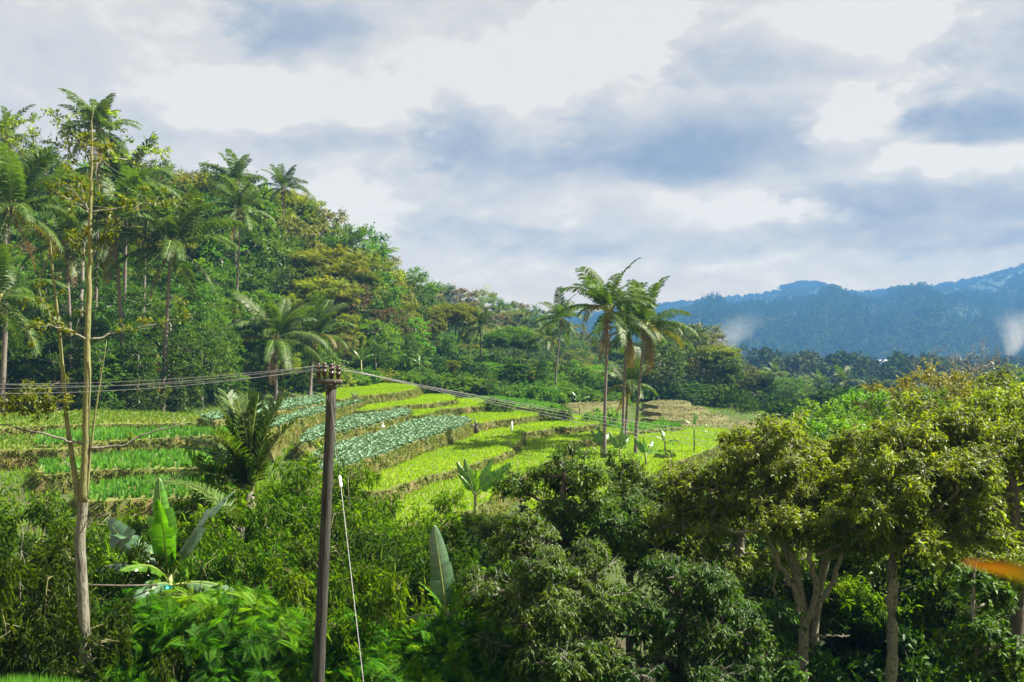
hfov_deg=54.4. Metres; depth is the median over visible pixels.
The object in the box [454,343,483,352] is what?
umbrella tree
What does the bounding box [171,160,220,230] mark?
bushy tree
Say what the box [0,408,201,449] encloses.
crop field
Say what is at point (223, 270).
broadleaf tree
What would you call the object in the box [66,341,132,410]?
vine covered tree
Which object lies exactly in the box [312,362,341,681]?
utility pole
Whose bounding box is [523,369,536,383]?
slender tree
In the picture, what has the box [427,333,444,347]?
broadleaf tree
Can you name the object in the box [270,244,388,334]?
umbrella tree
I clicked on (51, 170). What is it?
narrow tree
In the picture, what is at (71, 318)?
vine covered tree
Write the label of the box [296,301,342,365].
vine covered tree
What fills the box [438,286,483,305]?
open tree
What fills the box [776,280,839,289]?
crest trees
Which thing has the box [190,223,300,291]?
broadleaf tree
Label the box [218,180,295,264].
broadleaf tree
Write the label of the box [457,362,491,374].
bushy tree
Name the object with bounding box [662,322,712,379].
open tree
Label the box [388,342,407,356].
vine covered tree
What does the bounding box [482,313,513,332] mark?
open tree
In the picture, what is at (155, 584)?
bamboo rail
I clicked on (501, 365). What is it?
slender tree
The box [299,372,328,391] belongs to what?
shrub
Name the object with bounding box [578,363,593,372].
slender tree
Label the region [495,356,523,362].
umbrella tree
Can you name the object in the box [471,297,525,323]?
broadleaf tree
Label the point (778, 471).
fruit tree
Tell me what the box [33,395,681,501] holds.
leafy crop
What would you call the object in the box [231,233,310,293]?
bushy tree
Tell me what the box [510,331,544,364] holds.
umbrella tree
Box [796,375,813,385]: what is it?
bushy tree
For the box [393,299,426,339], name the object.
slender tree
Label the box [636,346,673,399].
vine covered tree
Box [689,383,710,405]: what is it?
vine covered tree
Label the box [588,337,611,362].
narrow tree
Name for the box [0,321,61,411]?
vine covered tree
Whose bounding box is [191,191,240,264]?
vine covered tree
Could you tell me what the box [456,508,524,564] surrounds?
bamboo thicket
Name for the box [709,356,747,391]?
narrow tree
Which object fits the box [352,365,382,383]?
shrub
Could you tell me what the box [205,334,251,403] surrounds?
vine covered tree
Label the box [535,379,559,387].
broadleaf tree
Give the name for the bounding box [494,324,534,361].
umbrella tree
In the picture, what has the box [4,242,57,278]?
open tree
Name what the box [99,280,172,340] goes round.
bushy tree
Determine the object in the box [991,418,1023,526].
bushy tree
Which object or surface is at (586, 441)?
terrace field
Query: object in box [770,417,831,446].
vine covered tree
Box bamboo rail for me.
[88,583,157,585]
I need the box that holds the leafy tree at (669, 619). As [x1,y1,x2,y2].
[582,547,792,681]
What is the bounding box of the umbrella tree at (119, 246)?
[110,225,220,279]
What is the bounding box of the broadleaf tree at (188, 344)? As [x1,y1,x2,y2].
[161,323,220,368]
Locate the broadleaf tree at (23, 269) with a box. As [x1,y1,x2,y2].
[10,243,31,280]
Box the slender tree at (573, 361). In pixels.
[568,359,579,374]
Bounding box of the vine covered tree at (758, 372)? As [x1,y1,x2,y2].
[745,369,776,398]
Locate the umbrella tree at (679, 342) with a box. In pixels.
[654,332,709,378]
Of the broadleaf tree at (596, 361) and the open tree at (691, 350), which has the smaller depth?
the open tree at (691, 350)
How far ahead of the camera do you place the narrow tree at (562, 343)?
209.95 m
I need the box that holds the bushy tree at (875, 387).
[847,371,937,425]
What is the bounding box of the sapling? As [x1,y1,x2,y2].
[925,558,1023,681]
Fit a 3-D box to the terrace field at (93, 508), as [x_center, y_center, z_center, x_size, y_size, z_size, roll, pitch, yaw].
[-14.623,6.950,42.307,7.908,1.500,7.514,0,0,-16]
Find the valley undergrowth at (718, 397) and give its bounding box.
[408,337,1023,436]
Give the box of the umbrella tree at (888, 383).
[879,379,912,388]
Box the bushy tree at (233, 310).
[190,294,255,347]
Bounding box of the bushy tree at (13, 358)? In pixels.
[0,340,50,400]
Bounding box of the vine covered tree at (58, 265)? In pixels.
[28,259,116,341]
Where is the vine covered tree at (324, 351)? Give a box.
[295,331,338,377]
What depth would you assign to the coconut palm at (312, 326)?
89.61 m
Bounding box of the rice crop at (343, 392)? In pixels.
[323,382,729,524]
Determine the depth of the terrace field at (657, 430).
84.46 m
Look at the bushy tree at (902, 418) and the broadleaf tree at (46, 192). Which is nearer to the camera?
the bushy tree at (902, 418)
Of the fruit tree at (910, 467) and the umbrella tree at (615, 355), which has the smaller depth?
the fruit tree at (910, 467)
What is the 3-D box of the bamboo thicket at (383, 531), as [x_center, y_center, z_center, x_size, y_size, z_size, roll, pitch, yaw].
[-2.014,6.446,20.556,4.990,5.270,3.771,0,0,21]
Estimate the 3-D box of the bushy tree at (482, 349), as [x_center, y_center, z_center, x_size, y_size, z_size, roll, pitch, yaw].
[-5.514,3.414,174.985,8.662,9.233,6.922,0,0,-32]
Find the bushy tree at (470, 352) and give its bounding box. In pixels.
[462,347,489,362]
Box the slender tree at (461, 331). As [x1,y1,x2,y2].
[457,325,478,355]
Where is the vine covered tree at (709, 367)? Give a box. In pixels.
[692,350,734,392]
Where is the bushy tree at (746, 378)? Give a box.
[724,365,767,391]
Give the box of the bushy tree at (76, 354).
[44,335,108,389]
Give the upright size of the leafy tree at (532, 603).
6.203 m
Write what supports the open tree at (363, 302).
on the ground at (292, 395)
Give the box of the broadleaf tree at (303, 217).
[280,199,334,248]
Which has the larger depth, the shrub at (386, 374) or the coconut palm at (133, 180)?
the shrub at (386, 374)
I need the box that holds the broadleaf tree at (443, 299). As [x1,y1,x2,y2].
[421,296,449,336]
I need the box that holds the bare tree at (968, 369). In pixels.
[938,344,1002,400]
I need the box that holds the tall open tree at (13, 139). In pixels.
[0,102,172,355]
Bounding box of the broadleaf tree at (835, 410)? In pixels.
[780,396,875,441]
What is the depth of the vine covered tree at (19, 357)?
80.89 m
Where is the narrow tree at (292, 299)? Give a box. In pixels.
[268,293,305,354]
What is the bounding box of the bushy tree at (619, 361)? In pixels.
[610,348,675,399]
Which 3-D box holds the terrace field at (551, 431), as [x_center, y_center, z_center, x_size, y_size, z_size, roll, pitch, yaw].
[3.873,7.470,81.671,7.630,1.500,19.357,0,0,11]
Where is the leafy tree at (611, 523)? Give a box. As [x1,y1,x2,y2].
[471,441,653,638]
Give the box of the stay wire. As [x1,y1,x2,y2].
[331,404,363,681]
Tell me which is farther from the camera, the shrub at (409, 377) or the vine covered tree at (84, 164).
the vine covered tree at (84, 164)
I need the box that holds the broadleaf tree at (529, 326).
[514,314,572,347]
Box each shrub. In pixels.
[205,376,229,393]
[242,375,263,390]
[261,377,281,390]
[279,379,292,388]
[288,376,308,391]
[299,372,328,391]
[313,366,355,390]
[337,369,372,387]
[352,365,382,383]
[375,368,398,383]
[389,370,408,383]
[390,370,425,385]
[403,366,435,384]
[413,370,446,393]
[427,371,453,392]
[432,347,448,359]
[432,372,485,397]
[444,370,500,397]
[446,349,471,357]
[475,381,513,397]
[478,397,504,410]
[486,399,515,412]
[496,382,519,397]
[498,380,528,390]
[501,380,565,402]
[507,384,552,401]
[539,403,574,420]
[540,381,582,399]
[542,388,571,403]
[551,620,679,681]
[560,388,586,401]
[564,382,597,401]
[574,388,608,401]
[579,406,621,427]
[600,391,628,402]
[609,392,631,405]
[651,417,666,422]
[653,449,676,458]
[655,624,779,670]
[775,641,866,681]
[846,619,960,681]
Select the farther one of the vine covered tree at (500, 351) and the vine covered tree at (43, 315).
the vine covered tree at (500, 351)
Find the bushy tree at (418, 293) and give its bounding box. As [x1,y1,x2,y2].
[372,274,443,336]
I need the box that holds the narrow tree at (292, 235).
[244,214,296,273]
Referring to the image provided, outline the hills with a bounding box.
[441,269,1023,352]
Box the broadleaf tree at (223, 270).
[198,261,282,319]
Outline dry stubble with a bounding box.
[558,397,753,426]
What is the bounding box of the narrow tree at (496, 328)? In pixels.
[491,324,510,349]
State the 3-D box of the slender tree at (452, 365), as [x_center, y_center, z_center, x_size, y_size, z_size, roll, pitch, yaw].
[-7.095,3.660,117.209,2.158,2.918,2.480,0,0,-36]
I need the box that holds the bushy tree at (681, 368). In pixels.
[661,357,690,381]
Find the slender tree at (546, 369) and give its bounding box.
[536,358,551,383]
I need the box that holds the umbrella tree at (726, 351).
[690,344,742,365]
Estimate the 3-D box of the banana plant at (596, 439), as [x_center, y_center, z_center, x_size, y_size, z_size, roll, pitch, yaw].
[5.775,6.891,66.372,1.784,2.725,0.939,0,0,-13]
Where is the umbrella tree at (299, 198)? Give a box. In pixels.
[242,187,328,234]
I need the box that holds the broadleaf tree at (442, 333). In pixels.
[431,331,466,355]
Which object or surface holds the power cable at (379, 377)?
attached to the utility pole
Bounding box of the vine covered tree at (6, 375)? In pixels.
[0,333,16,402]
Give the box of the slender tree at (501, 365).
[494,364,507,380]
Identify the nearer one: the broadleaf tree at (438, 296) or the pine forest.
the broadleaf tree at (438, 296)
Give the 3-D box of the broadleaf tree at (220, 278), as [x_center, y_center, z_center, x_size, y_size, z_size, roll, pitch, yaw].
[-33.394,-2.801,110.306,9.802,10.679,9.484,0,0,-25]
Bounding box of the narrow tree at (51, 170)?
[32,155,70,204]
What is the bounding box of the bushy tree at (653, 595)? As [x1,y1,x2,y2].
[634,517,808,625]
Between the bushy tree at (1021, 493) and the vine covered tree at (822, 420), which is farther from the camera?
the vine covered tree at (822, 420)
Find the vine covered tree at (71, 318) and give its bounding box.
[42,313,114,410]
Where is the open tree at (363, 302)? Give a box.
[331,281,374,328]
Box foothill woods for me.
[571,304,1023,358]
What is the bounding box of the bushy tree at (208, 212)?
[131,196,227,282]
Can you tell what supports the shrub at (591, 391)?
on the ground at (292, 395)
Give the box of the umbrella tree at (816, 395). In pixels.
[802,391,837,401]
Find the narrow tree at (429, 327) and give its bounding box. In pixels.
[411,322,431,352]
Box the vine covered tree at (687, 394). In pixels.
[672,387,698,405]
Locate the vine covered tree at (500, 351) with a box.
[489,348,506,356]
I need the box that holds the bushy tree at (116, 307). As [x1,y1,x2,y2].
[84,298,141,331]
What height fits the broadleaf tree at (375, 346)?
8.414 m
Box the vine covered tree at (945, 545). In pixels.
[867,420,1023,575]
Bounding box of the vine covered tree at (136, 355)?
[118,332,144,374]
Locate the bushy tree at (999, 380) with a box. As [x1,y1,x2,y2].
[953,364,1023,395]
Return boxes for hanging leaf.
[962,560,1023,582]
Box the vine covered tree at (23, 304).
[1,276,45,335]
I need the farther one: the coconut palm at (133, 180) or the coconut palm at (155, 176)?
the coconut palm at (155, 176)
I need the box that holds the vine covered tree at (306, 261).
[276,252,350,339]
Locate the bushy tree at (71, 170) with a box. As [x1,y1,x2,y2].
[40,163,97,202]
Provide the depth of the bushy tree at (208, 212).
123.56 m
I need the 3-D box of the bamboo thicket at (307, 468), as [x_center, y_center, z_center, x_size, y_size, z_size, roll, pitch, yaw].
[-5.770,5.564,25.240,6.355,6.821,6.240,0,0,33]
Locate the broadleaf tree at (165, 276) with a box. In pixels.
[136,257,231,319]
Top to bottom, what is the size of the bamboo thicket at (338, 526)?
5.773 m
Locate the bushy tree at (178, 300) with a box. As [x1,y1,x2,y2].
[149,294,201,330]
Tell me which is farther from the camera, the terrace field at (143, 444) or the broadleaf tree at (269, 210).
the broadleaf tree at (269, 210)
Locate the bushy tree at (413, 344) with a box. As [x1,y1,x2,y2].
[391,330,424,356]
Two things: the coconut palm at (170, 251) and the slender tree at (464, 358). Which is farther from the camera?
the slender tree at (464, 358)
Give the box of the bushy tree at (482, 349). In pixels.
[469,335,505,360]
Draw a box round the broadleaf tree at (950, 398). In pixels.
[915,386,1012,424]
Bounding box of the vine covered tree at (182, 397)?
[155,334,207,412]
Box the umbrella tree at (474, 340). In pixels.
[448,337,483,349]
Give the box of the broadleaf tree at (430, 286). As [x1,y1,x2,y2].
[388,265,447,331]
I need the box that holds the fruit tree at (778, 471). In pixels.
[639,409,872,681]
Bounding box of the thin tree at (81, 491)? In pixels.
[0,106,190,681]
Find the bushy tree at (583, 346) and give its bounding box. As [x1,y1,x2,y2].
[556,338,598,362]
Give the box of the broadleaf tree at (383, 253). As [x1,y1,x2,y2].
[322,222,394,296]
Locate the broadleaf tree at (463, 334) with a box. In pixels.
[448,325,484,355]
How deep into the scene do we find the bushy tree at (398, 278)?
137.64 m
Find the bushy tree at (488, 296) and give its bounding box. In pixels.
[460,286,504,322]
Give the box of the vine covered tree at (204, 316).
[183,303,220,347]
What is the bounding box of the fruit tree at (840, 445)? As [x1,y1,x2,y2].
[750,422,897,681]
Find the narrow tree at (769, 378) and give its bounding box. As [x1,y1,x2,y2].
[755,372,776,404]
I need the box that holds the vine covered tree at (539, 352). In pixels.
[534,350,555,361]
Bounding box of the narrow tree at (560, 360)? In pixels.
[550,358,565,363]
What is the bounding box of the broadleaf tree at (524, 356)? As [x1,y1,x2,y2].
[500,348,526,363]
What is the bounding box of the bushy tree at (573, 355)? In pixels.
[561,348,593,365]
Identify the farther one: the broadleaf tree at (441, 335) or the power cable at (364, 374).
the broadleaf tree at (441, 335)
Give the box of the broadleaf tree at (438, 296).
[416,284,451,307]
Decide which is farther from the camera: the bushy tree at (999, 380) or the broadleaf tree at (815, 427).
the bushy tree at (999, 380)
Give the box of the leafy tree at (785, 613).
[704,593,812,681]
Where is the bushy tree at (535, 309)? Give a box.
[516,303,552,328]
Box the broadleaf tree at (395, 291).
[331,269,413,343]
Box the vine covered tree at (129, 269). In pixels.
[100,254,149,320]
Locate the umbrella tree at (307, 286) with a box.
[280,274,364,345]
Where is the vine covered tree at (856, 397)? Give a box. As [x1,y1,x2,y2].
[828,386,903,436]
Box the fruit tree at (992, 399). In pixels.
[932,380,1023,648]
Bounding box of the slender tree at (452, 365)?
[444,360,461,372]
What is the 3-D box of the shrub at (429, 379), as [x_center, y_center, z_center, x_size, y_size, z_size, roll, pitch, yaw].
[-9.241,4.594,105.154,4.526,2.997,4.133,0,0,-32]
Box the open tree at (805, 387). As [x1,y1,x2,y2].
[784,384,816,397]
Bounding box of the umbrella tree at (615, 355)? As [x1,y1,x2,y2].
[600,346,639,363]
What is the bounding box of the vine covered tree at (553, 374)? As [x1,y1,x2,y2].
[545,373,567,388]
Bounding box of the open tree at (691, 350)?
[656,339,695,396]
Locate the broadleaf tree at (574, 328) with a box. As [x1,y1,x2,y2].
[530,314,581,348]
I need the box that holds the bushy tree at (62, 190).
[15,172,86,255]
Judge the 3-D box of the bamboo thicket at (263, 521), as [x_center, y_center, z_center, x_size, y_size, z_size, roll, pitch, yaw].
[-5.506,6.058,21.150,3.771,6.170,4.990,0,0,44]
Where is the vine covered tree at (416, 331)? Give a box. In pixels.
[390,316,436,355]
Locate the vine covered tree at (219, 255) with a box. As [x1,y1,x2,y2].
[194,237,261,325]
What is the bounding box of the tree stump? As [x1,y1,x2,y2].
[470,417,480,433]
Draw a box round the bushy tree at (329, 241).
[297,227,362,318]
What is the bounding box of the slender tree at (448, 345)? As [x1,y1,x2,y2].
[440,334,458,359]
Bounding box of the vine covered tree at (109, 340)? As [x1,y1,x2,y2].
[91,327,119,375]
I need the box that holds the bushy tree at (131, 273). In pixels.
[85,231,179,303]
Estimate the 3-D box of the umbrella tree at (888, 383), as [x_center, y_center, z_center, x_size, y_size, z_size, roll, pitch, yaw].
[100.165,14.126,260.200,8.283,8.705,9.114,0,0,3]
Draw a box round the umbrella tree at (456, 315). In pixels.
[431,300,483,359]
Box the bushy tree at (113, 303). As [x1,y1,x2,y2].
[42,274,150,367]
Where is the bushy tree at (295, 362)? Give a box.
[261,340,301,381]
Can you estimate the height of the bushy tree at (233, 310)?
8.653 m
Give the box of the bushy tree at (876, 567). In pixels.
[803,413,993,658]
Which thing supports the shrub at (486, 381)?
on the ground at (292, 395)
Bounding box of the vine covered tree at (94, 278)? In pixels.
[71,261,112,302]
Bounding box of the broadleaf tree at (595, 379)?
[573,365,607,388]
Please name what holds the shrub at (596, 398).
on the ground at (292, 395)
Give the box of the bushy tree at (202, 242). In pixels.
[135,239,233,316]
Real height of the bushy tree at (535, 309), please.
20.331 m
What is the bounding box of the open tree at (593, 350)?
[571,341,605,358]
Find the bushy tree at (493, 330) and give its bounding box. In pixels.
[463,328,506,354]
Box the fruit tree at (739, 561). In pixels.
[646,456,818,637]
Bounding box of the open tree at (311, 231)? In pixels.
[257,214,330,270]
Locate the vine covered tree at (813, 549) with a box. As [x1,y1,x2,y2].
[777,435,879,645]
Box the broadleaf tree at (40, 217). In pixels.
[12,200,94,279]
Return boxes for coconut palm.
[0,104,37,246]
[0,141,84,412]
[0,231,68,356]
[11,190,105,386]
[40,165,172,408]
[57,88,142,339]
[72,137,182,323]
[92,180,243,411]
[95,159,185,328]
[198,148,267,266]
[199,174,279,321]
[214,291,329,400]
[257,163,314,215]
[264,290,353,394]
[327,220,380,258]
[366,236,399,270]
[462,306,500,358]
[527,318,568,365]
[531,286,585,383]
[551,257,657,457]
[585,282,667,448]
[589,345,660,436]
[598,276,700,451]
[761,359,789,377]
[810,370,833,390]
[830,365,867,387]
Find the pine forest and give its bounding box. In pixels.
[505,281,1023,357]
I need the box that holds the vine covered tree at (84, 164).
[74,158,115,181]
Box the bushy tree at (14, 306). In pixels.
[0,292,43,349]
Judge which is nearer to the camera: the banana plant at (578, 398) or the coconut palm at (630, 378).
the coconut palm at (630, 378)
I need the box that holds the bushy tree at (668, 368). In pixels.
[633,335,687,399]
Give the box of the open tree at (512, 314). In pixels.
[487,309,531,329]
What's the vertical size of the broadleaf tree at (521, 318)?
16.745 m
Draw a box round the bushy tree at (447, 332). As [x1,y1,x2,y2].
[442,325,464,337]
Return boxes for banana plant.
[89,478,234,604]
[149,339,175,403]
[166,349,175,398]
[323,350,348,371]
[352,345,374,381]
[399,525,494,633]
[409,353,429,371]
[456,458,510,518]
[568,390,589,413]
[588,425,609,457]
[601,427,630,459]
[631,436,661,465]
[648,429,677,450]
[678,413,709,450]
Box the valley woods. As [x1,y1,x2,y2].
[569,343,1023,388]
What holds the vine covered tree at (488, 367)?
on the ground at (292, 395)
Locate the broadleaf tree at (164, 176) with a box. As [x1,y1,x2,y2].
[104,161,199,224]
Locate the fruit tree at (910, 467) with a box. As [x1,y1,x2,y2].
[815,386,1023,681]
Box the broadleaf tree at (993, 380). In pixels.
[964,361,1022,516]
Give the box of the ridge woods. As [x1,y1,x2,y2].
[528,263,1023,321]
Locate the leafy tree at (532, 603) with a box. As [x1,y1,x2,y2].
[449,507,644,681]
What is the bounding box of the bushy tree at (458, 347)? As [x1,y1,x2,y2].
[441,344,465,355]
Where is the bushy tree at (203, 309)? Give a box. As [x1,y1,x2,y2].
[151,278,237,366]
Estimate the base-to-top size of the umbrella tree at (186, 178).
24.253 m
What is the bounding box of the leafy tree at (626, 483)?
[587,449,704,656]
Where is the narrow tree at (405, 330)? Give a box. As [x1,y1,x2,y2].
[395,313,419,342]
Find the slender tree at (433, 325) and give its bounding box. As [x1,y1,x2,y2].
[422,306,446,353]
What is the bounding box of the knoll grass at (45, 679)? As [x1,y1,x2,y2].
[0,672,84,681]
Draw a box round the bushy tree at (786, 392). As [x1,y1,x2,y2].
[764,375,806,402]
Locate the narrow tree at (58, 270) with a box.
[29,245,76,307]
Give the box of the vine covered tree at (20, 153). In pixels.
[8,146,34,213]
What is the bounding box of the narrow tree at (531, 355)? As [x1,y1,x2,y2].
[517,348,535,361]
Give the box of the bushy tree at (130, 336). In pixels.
[76,318,162,408]
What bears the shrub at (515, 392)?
on the ground at (292, 395)
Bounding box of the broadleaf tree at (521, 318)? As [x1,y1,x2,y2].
[508,311,549,346]
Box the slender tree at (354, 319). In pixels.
[332,312,366,366]
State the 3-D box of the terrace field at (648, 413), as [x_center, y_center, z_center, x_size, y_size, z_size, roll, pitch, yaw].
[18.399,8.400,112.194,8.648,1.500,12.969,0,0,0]
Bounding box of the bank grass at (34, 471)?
[0,384,732,531]
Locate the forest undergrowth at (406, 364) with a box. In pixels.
[0,307,447,384]
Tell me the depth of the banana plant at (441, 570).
16.26 m
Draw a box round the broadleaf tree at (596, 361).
[587,359,617,368]
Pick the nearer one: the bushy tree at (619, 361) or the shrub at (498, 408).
the shrub at (498, 408)
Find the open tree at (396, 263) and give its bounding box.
[373,256,405,303]
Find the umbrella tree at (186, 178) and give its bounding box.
[152,160,220,207]
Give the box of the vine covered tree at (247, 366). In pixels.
[219,324,272,397]
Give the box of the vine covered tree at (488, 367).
[480,362,499,376]
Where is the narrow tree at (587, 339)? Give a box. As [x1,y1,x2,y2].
[574,333,598,353]
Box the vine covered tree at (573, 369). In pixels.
[569,368,583,388]
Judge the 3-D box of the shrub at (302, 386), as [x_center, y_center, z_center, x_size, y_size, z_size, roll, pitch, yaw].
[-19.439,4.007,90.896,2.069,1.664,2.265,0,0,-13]
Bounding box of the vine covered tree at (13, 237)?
[0,210,36,277]
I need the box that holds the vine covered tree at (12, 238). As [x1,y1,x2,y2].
[0,219,45,294]
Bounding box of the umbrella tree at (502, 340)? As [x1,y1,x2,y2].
[479,330,515,364]
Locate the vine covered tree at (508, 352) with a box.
[491,347,517,356]
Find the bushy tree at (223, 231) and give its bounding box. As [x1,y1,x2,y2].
[161,198,232,273]
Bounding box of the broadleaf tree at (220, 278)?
[174,268,252,321]
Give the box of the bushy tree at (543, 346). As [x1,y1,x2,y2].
[514,339,555,360]
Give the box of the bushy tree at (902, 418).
[849,406,911,567]
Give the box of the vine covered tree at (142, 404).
[108,339,170,410]
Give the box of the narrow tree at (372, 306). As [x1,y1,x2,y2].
[353,291,394,340]
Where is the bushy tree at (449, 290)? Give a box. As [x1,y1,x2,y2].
[415,278,461,309]
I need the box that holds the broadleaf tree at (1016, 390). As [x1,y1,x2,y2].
[998,368,1023,502]
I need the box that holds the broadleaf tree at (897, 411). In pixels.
[859,385,962,429]
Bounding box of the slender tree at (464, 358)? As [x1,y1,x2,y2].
[459,355,473,363]
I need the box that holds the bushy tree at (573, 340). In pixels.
[568,335,589,359]
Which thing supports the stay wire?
attached to the utility pole
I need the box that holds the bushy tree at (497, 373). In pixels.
[488,368,516,384]
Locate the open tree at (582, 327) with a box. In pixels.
[555,322,588,349]
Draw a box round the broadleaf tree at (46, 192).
[29,171,108,248]
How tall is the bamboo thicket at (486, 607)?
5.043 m
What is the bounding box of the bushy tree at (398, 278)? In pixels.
[358,250,409,308]
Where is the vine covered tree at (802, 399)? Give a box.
[792,390,811,403]
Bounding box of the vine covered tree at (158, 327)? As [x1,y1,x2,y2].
[136,305,205,400]
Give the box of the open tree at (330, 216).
[284,204,352,249]
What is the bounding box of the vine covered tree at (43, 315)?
[0,285,76,386]
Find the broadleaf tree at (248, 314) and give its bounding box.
[216,286,292,351]
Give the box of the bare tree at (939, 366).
[910,343,965,395]
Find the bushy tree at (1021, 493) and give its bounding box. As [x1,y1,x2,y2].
[888,428,1023,620]
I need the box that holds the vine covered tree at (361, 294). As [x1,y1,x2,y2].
[319,248,385,342]
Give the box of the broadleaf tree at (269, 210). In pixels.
[204,192,290,288]
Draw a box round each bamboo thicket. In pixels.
[0,477,126,609]
[0,520,204,681]
[0,522,185,670]
[0,562,140,681]
[24,505,192,592]
[71,513,234,583]
[87,525,350,610]
[107,476,342,608]
[148,547,479,681]
[174,512,308,591]
[182,433,384,547]
[191,503,410,610]
[216,514,480,640]
[276,481,404,565]
[295,522,524,635]
[308,582,473,666]
[348,481,467,593]
[401,532,566,622]
[420,511,577,639]
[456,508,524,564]
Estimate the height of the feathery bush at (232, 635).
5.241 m
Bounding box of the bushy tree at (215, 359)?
[159,319,243,410]
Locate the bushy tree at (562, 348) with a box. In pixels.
[535,343,572,362]
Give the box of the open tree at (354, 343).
[331,333,358,365]
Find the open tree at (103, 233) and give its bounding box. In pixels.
[77,216,156,288]
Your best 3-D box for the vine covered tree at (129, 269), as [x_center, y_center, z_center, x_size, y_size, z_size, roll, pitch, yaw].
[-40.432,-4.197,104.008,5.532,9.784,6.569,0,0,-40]
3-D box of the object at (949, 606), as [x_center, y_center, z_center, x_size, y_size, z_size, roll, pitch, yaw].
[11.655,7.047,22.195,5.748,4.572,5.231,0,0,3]
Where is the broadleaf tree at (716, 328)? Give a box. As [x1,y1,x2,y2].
[655,322,728,381]
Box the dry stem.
[19,528,36,630]
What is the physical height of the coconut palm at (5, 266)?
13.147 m
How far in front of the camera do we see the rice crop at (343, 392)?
67.93 m
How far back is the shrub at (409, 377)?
103.44 m
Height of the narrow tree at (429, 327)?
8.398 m
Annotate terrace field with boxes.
[0,434,81,470]
[30,451,208,494]
[36,429,231,454]
[70,480,246,520]
[198,401,325,426]
[261,401,364,460]
[293,414,410,461]
[303,418,473,498]
[336,385,420,403]
[356,396,455,413]
[357,430,524,505]
[394,442,571,536]
[412,399,486,418]
[461,412,547,431]
[502,405,572,419]
[509,417,601,438]
[524,427,725,511]
[530,428,619,449]
[562,399,629,415]
[611,423,683,434]
[641,400,691,409]
[641,413,728,423]
[642,406,708,416]
[681,419,756,430]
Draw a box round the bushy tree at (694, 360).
[679,330,725,382]
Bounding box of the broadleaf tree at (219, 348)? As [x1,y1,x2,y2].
[189,329,251,371]
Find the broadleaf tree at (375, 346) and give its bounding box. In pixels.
[350,318,405,370]
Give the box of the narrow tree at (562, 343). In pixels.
[550,335,571,361]
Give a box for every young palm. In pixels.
[146,477,297,543]
[163,385,303,515]
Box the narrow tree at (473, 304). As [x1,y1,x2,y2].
[460,302,491,332]
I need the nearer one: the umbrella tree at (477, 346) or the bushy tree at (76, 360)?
the bushy tree at (76, 360)
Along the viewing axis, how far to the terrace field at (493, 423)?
78.56 m
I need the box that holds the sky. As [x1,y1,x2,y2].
[0,0,1023,314]
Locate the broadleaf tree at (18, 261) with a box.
[0,246,58,319]
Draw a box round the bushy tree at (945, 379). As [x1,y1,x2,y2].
[890,357,986,426]
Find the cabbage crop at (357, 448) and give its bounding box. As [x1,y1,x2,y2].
[201,394,471,471]
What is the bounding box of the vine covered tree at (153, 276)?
[135,260,186,313]
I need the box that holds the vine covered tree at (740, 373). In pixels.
[729,362,749,387]
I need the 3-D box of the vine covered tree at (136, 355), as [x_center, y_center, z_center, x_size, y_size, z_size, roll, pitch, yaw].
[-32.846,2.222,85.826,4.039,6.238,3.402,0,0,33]
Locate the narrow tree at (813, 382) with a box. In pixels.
[807,378,831,384]
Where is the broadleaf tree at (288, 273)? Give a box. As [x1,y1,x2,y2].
[261,264,334,339]
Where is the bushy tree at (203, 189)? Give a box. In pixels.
[187,167,265,255]
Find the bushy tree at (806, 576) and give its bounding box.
[702,477,880,634]
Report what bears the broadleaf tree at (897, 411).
on the ground at (292, 395)
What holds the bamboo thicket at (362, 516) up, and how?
on the ground at (292, 395)
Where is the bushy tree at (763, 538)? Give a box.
[745,438,869,574]
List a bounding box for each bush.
[72,578,336,681]
[276,606,422,681]
[373,605,558,681]
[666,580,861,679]
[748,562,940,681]
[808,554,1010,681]
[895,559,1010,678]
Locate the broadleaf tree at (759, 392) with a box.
[744,390,772,402]
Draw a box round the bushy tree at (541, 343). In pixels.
[528,328,564,358]
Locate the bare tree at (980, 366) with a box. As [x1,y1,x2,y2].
[952,342,1011,393]
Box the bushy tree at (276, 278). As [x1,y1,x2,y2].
[230,270,296,333]
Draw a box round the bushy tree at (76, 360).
[15,335,98,410]
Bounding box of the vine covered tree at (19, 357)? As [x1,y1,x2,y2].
[2,327,46,383]
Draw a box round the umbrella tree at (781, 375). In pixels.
[765,370,789,376]
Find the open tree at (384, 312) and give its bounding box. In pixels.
[363,307,411,338]
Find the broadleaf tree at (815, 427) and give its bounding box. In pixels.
[800,412,882,445]
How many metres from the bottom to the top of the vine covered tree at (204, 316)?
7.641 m
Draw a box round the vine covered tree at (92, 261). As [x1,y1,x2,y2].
[45,220,120,311]
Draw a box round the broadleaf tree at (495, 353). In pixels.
[477,350,502,356]
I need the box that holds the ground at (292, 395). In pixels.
[0,369,877,671]
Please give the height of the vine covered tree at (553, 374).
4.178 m
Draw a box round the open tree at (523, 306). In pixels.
[498,301,531,314]
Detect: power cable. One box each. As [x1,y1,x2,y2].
[0,365,716,437]
[0,366,722,443]
[0,367,715,447]
[51,366,718,433]
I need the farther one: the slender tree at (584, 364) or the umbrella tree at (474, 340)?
the umbrella tree at (474, 340)
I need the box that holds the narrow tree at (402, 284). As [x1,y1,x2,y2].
[378,280,416,334]
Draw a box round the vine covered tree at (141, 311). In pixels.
[110,283,182,381]
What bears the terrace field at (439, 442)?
on the ground at (292, 395)
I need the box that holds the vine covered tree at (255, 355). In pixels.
[233,322,270,376]
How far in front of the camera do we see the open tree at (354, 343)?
103.19 m
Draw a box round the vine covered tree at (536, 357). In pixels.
[531,355,545,365]

